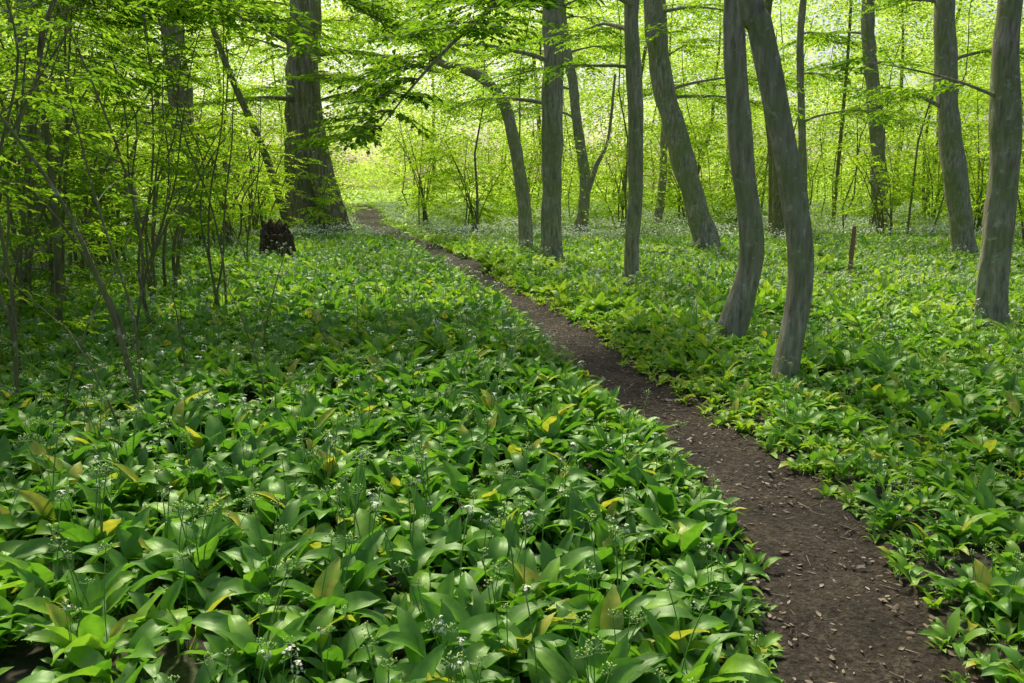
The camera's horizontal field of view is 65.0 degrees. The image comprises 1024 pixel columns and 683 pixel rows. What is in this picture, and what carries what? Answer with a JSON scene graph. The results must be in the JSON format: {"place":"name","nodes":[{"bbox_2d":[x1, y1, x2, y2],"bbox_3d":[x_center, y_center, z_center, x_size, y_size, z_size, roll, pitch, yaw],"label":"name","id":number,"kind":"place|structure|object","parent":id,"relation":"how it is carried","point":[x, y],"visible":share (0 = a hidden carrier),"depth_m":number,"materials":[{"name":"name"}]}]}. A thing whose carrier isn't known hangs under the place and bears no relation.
{"place":"outdoors","nodes":[
{"label":"outdoors","id":0,"kind":"place"},
{"bbox_2d":[0,190,1023,682],"bbox_3d":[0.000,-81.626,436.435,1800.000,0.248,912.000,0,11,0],"label":"ground","id":1,"kind":"structure","parent":0,"point":[22,658],"depth_m":3.36,"materials":[{"name":"soil"}]},
{"bbox_2d":[0,1,41,268],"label":"hazel shrub","id":2,"kind":"object","parent":1,"relation":"on","point":[14,114],"visible":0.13,"depth_m":11.80,"materials":[{"name":"green plant"}]},
{"bbox_2d":[0,1,68,284],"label":"hazel sapling","id":3,"kind":"object","parent":1,"relation":"on","point":[39,66],"visible":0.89,"depth_m":6.42,"materials":[{"name":"green plant"}]},
{"bbox_2d":[0,0,70,391],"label":"hazel sapling","id":4,"kind":"object","parent":1,"relation":"on","point":[12,322],"visible":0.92,"depth_m":5.64,"materials":[{"name":"green plant"}]},
{"bbox_2d":[0,0,80,327],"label":"hazel sapling","id":5,"kind":"object","parent":1,"relation":"on","point":[23,213],"visible":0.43,"depth_m":8.09,"materials":[{"name":"green plant"}]},
{"bbox_2d":[0,35,124,295],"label":"hazel sapling","id":6,"kind":"object","parent":1,"relation":"on","point":[43,167],"visible":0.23,"depth_m":10.20,"materials":[{"name":"green plant"}]},
{"bbox_2d":[0,237,130,417],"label":"dead twig","id":7,"kind":"object","parent":1,"relation":"on","point":[68,385],"visible":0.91,"depth_m":5.10,"materials":[{"name":"brown wood"}]},
{"bbox_2d":[0,8,134,260],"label":"hazel shrub","id":8,"kind":"object","parent":1,"relation":"on","point":[18,161],"visible":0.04,"depth_m":15.11,"materials":[{"name":"green plant"}]},
{"bbox_2d":[0,4,142,242],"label":"hazel shrub","id":9,"kind":"object","parent":1,"relation":"on","point":[60,106],"visible":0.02,"depth_m":19.53,"materials":[{"name":"green plant"}]},
{"bbox_2d":[0,22,165,368],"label":"hazel shrub","id":10,"kind":"object","parent":1,"relation":"on","point":[46,300],"visible":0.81,"depth_m":6.78,"materials":[{"name":"green plant"}]},
{"bbox_2d":[0,0,166,329],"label":"hazel sapling","id":11,"kind":"object","parent":1,"relation":"on","point":[57,254],"visible":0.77,"depth_m":7.77,"materials":[{"name":"green plant"}]},
{"bbox_2d":[0,56,168,402],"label":"hazel sapling","id":12,"kind":"object","parent":1,"relation":"on","point":[44,105],"visible":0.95,"depth_m":5.23,"materials":[{"name":"green plant"}]},
{"bbox_2d":[0,0,170,351],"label":"hazel sapling","id":13,"kind":"object","parent":1,"relation":"on","point":[80,161],"visible":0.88,"depth_m":7.12,"materials":[{"name":"green plant"}]},
{"bbox_2d":[0,0,188,320],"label":"hazel shrub","id":14,"kind":"object","parent":1,"relation":"on","point":[28,277],"visible":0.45,"depth_m":9.40,"materials":[{"name":"green plant"}]},
{"bbox_2d":[58,188,140,349],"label":"dead twig","id":15,"kind":"object","parent":1,"relation":"on","point":[96,264],"visible":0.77,"depth_m":6.43,"materials":[{"name":"brown wood"}]},
{"bbox_2d":[65,325,134,437],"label":"dead twig","id":16,"kind":"object","parent":1,"relation":"on","point":[112,411],"visible":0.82,"depth_m":4.77,"materials":[{"name":"brown wood"}]},
{"bbox_2d":[0,1,213,224],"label":"hazel shrub","id":17,"kind":"object","parent":1,"relation":"on","point":[119,108],"visible":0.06,"depth_m":23.84,"materials":[{"name":"green plant"}]},
{"bbox_2d":[2,2,229,249],"bbox_3d":[-9.792,-5.606,17.241,6.101,8.267,4.722,0,11,0],"label":"hornbeam tree","id":18,"kind":"object","parent":1,"relation":"on","point":[108,155],"visible":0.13,"depth_m":17.68,"materials":[{"name":"green plant"}]},
{"bbox_2d":[0,18,236,266],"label":"hazel shrub","id":19,"kind":"object","parent":1,"relation":"on","point":[101,200],"visible":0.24,"depth_m":14.81,"materials":[{"name":"green plant"}]},
{"bbox_2d":[0,0,240,287],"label":"hazel shrub","id":20,"kind":"object","parent":1,"relation":"on","point":[92,208],"visible":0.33,"depth_m":11.94,"materials":[{"name":"green plant"}]},
{"bbox_2d":[68,2,239,325],"bbox_3d":[-3.672,-2.110,8.334,1.579,4.328,1.736,0,11,0],"label":"hazel sapling","id":21,"kind":"object","parent":1,"relation":"on","point":[169,130],"visible":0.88,"depth_m":8.52,"materials":[{"name":"green plant"}]},
{"bbox_2d":[50,0,260,301],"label":"hazel sapling","id":22,"kind":"object","parent":1,"relation":"on","point":[164,164],"visible":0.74,"depth_m":9.86,"materials":[{"name":"green plant"}]},
{"bbox_2d":[40,0,285,240],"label":"hornbeam tree","id":23,"kind":"object","parent":1,"relation":"on","point":[167,31],"visible":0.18,"depth_m":20.90,"materials":[{"name":"green plant"}]},
{"bbox_2d":[73,100,264,286],"bbox_3d":[-5.124,-2.098,11.978,2.827,2.949,3.418,0,11,0],"label":"hazel shrub","id":24,"kind":"object","parent":1,"relation":"on","point":[172,214],"visible":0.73,"depth_m":11.92,"materials":[{"name":"green plant"}]},
{"bbox_2d":[167,269,186,371],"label":"dead twig","id":25,"kind":"object","parent":1,"relation":"on","point":[179,326],"visible":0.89,"depth_m":6.12,"materials":[{"name":"brown wood"}]},
{"bbox_2d":[116,25,253,277],"bbox_3d":[-5.406,-3.011,13.385,2.458,4.202,1.727,0,11,0],"label":"hazel sapling","id":26,"kind":"object","parent":1,"relation":"on","point":[207,105],"visible":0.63,"depth_m":13.32,"materials":[{"name":"green plant"}]},
{"bbox_2d":[120,129,268,242],"bbox_3d":[-7.746,-3.829,20.329,3.450,3.225,3.814,0,11,0],"label":"hazel shrub","id":27,"kind":"object","parent":1,"relation":"on","point":[173,226],"visible":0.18,"depth_m":20.00,"materials":[{"name":"green plant"}]},
{"bbox_2d":[127,76,283,223],"bbox_3d":[-10.487,-6.103,26.871,5.199,5.240,5.166,0,11,0],"label":"hazel shrub","id":28,"kind":"object","parent":1,"relation":"on","point":[262,133],"visible":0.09,"depth_m":27.66,"materials":[{"name":"green plant"}]},
{"bbox_2d":[102,2,321,307],"bbox_3d":[-3.415,-2.160,9.545,2.311,3.975,1.966,0,11,0],"label":"hazel sapling","id":29,"kind":"object","parent":1,"relation":"on","point":[202,181],"visible":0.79,"depth_m":9.62,"materials":[{"name":"green plant"}]},
{"bbox_2d":[142,85,290,230],"bbox_3d":[-8.852,-5.569,25.402,4.079,4.740,4.034,0,11,0],"label":"hazel shrub","id":30,"kind":"object","parent":1,"relation":"on","point":[247,150],"visible":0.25,"depth_m":25.20,"materials":[{"name":"green plant"}]},
{"bbox_2d":[114,106,326,247],"bbox_3d":[-6.635,-3.861,19.533,4.282,3.589,5.369,0,11,0],"label":"hazel shrub","id":31,"kind":"object","parent":1,"relation":"on","point":[228,229],"visible":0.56,"depth_m":18.91,"materials":[{"name":"green plant"}]},
{"bbox_2d":[0,0,471,279],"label":"hornbeam tree","id":32,"kind":"object","parent":1,"relation":"on","point":[234,12],"visible":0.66,"depth_m":9.75,"materials":[{"name":"green plant"}]},
{"bbox_2d":[186,46,293,261],"bbox_3d":[-4.830,-3.180,14.310,1.878,4.188,2.424,0,11,0],"label":"hazel sapling","id":33,"kind":"object","parent":1,"relation":"on","point":[260,109],"visible":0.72,"depth_m":14.39,"materials":[{"name":"green plant"}]},
{"bbox_2d":[200,121,284,222],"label":"hazel shrub","id":34,"kind":"object","parent":1,"relation":"on","point":[269,201],"visible":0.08,"depth_m":33.53,"materials":[{"name":"green plant"}]},
{"bbox_2d":[222,274,275,401],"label":"dead twig","id":35,"kind":"object","parent":1,"relation":"on","point":[251,345],"visible":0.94,"depth_m":5.73,"materials":[{"name":"brown wood"}]},
{"bbox_2d":[235,247,286,358],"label":"dead twig","id":36,"kind":"object","parent":1,"relation":"on","point":[264,306],"visible":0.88,"depth_m":6.99,"materials":[{"name":"brown wood"}]},
{"bbox_2d":[193,101,334,237],"bbox_3d":[-6.805,-4.675,22.264,4.504,4.152,3.820,0,11,0],"label":"hazel shrub","id":37,"kind":"object","parent":1,"relation":"on","point":[248,214],"visible":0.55,"depth_m":22.60,"materials":[{"name":"green plant"}]},
{"bbox_2d":[259,218,296,256],"bbox_3d":[-5.124,-2.134,17.428,1.153,1.061,1.195,6,12,29],"label":"tree stump","id":38,"kind":"object","parent":1,"relation":"on","point":[277,232],"visible":0.65,"depth_m":17.25,"materials":[{"name":"brown wood"}]},
{"bbox_2d":[146,0,468,231],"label":"oak tree","id":39,"kind":"object","parent":1,"relation":"on","point":[304,78],"visible":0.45,"depth_m":27.55,"materials":[{"name":"brown plant"}]},
{"bbox_2d":[260,168,362,233],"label":"hazel shrub","id":40,"kind":"object","parent":1,"relation":"on","point":[324,201],"visible":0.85,"depth_m":25.13,"materials":[{"name":"green plant"}]},
{"bbox_2d":[371,100,480,227],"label":"hazel shrub","id":41,"kind":"object","parent":1,"relation":"on","point":[419,190],"visible":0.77,"depth_m":32.10,"materials":[{"name":"green plant"}]},
{"bbox_2d":[326,0,532,248],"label":"hornbeam tree","id":42,"kind":"object","parent":1,"relation":"on","point":[525,228],"visible":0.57,"depth_m":18.77,"materials":[{"name":"green plant"}]},
{"bbox_2d":[283,0,642,285],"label":"hornbeam tree","id":43,"kind":"object","parent":1,"relation":"on","point":[632,66],"visible":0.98,"depth_m":8.95,"materials":[{"name":"green plant"}]},
{"bbox_2d":[401,129,541,231],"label":"hazel shrub","id":44,"kind":"object","parent":1,"relation":"on","point":[472,219],"visible":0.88,"depth_m":29.17,"materials":[{"name":"green plant"}]},
{"bbox_2d":[355,0,612,259],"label":"hornbeam tree","id":45,"kind":"object","parent":1,"relation":"on","point":[551,101],"visible":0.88,"depth_m":15.76,"materials":[{"name":"green plant"}]},
{"bbox_2d":[0,256,1023,427],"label":"wild garlic in flower","id":46,"kind":"object","parent":1,"relation":"on","point":[706,340],"visible":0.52,"depth_m":8.57,"materials":[{"name":"green plant"}]},
{"bbox_2d":[0,276,1023,682],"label":"wild garlic carpet","id":47,"kind":"object","parent":1,"relation":"on","point":[582,630],"visible":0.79,"depth_m":3.87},
{"bbox_2d":[0,0,1023,228],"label":"background foliage","id":48,"kind":"object","parent":1,"relation":"on","point":[923,13],"visible":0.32,"depth_m":43.73,"materials":[{"name":"green plant"}]},
{"bbox_2d":[0,222,1023,318],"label":"wild garlic carpet","id":49,"kind":"object","parent":1,"relation":"on","point":[878,257],"visible":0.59,"depth_m":13.96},
{"bbox_2d":[0,312,1023,682],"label":"garlic seedlings","id":50,"kind":"object","parent":1,"relation":"on","point":[446,566],"visible":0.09,"depth_m":4.49,"materials":[{"name":"green plant"}]},
{"bbox_2d":[1,200,1023,244],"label":"wild garlic carpet","id":51,"kind":"object","parent":1,"relation":"on","point":[673,224],"visible":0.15,"depth_m":30.33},
{"bbox_2d":[11,0,1023,238],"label":"background tree trunks","id":52,"kind":"object","parent":1,"relation":"on","point":[775,217],"visible":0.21,"depth_m":27.70,"materials":[{"name":"brown plant"}]},
{"bbox_2d":[468,123,603,224],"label":"hazel shrub","id":53,"kind":"object","parent":1,"relation":"on","point":[526,163],"visible":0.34,"depth_m":33.25,"materials":[{"name":"green plant"}]},
{"bbox_2d":[466,0,624,232],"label":"hornbeam tree","id":54,"kind":"object","parent":1,"relation":"on","point":[585,185],"visible":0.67,"depth_m":28.04,"materials":[{"name":"green plant"}]},
{"bbox_2d":[539,141,670,228],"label":"hazel shrub","id":55,"kind":"object","parent":1,"relation":"on","point":[619,195],"visible":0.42,"depth_m":30.17,"materials":[{"name":"green plant"}]},
{"bbox_2d":[615,0,721,222],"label":"hornbeam tree","id":56,"kind":"object","parent":1,"relation":"on","point":[661,193],"visible":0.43,"depth_m":32.99,"materials":[{"name":"green plant"}]},
{"bbox_2d":[614,90,758,219],"bbox_3d":[7.261,-7.962,35.175,5.843,5.775,4.886,0,11,0],"label":"hazel shrub","id":57,"kind":"object","parent":1,"relation":"on","point":[705,106],"visible":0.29,"depth_m":35.00,"materials":[{"name":"green plant"}]},
{"bbox_2d":[599,0,828,249],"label":"hornbeam tree","id":58,"kind":"object","parent":1,"relation":"on","point":[701,223],"visible":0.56,"depth_m":19.84,"materials":[{"name":"grey plant"}]},
{"bbox_2d":[453,262,1023,682],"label":"path edge seedlings","id":59,"kind":"object","parent":1,"relation":"on","point":[1004,627],"visible":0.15,"depth_m":4.06,"materials":[{"name":"green plant"}]},
{"bbox_2d":[717,0,763,338],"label":"hornbeam tree","id":60,"kind":"object","parent":1,"relation":"on","point":[736,313],"visible":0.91,"depth_m":7.83,"materials":[{"name":"grey plant"}]},
{"bbox_2d":[695,133,811,229],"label":"hazel shrub","id":61,"kind":"object","parent":1,"relation":"on","point":[763,172],"visible":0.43,"depth_m":29.50,"materials":[{"name":"green plant"}]},
{"bbox_2d":[737,0,813,381],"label":"hornbeam tree","id":62,"kind":"object","parent":1,"relation":"on","point":[755,18],"visible":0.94,"depth_m":6.07,"materials":[{"name":"grey plant"}]},
{"bbox_2d":[848,225,856,275],"bbox_3d":[6.156,-1.579,14.562,0.102,1.045,0.078,0,11,0],"label":"wooden stake","id":63,"kind":"object","parent":1,"relation":"on","point":[852,245],"visible":0.84,"depth_m":14.51,"materials":[{"name":"brown wood"}]},
{"bbox_2d":[780,0,933,228],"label":"hornbeam tree","id":64,"kind":"object","parent":1,"relation":"on","point":[869,44],"visible":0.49,"depth_m":27.78,"materials":[{"name":"green plant"}]},
{"bbox_2d":[778,0,937,207],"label":"hornbeam tree","id":65,"kind":"object","parent":1,"relation":"on","point":[799,43],"visible":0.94,"depth_m":22.94,"materials":[{"name":"green plant"}]},
{"bbox_2d":[812,134,932,234],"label":"hazel shrub","id":66,"kind":"object","parent":1,"relation":"on","point":[854,164],"visible":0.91,"depth_m":24.41,"materials":[{"name":"green plant"}]},
{"bbox_2d":[806,0,1022,332],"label":"hornbeam tree","id":67,"kind":"object","parent":1,"relation":"on","point":[1005,126],"visible":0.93,"depth_m":8.61,"materials":[{"name":"grey plant"}]},
{"bbox_2d":[823,0,1023,259],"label":"hornbeam tree","id":68,"kind":"object","parent":1,"relation":"on","point":[953,161],"visible":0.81,"depth_m":18.03,"materials":[{"name":"grey plant"}]},
{"bbox_2d":[881,75,988,223],"bbox_3d":[17.059,-7.404,31.852,4.826,5.925,6.338,7,13,33],"label":"hazel shrub","id":69,"kind":"object","parent":1,"relation":"on","point":[911,157],"visible":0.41,"depth_m":31.64,"materials":[{"name":"green plant"}]},
{"bbox_2d":[919,90,1023,230],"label":"hazel shrub","id":70,"kind":"object","parent":1,"relation":"on","point":[977,211],"visible":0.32,"depth_m":25.28,"materials":[{"name":"green plant"}]},
{"bbox_2d":[961,90,1023,245],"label":"hazel shrub","id":71,"kind":"object","parent":1,"relation":"on","point":[1020,209],"visible":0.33,"depth_m":20.01,"materials":[{"name":"green plant"}]},
{"bbox_2d":[0,0,1023,189],"label":"sky","id":72,"kind":"structure","parent":0,"point":[830,49],"materials":[{"name":"white"}]},
{"bbox_2d":[345,204,992,682],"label":"dirt path","id":73,"kind":"structure","parent":0,"point":[867,624],"depth_m":3.65,"materials":[{"name":"soil"}]},
{"bbox_2d":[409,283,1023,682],"bbox_3d":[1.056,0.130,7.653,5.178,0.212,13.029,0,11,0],"label":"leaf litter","id":74,"kind":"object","parent":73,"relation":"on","point":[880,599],"visible":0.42,"depth_m":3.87,"materials":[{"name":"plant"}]}
]}

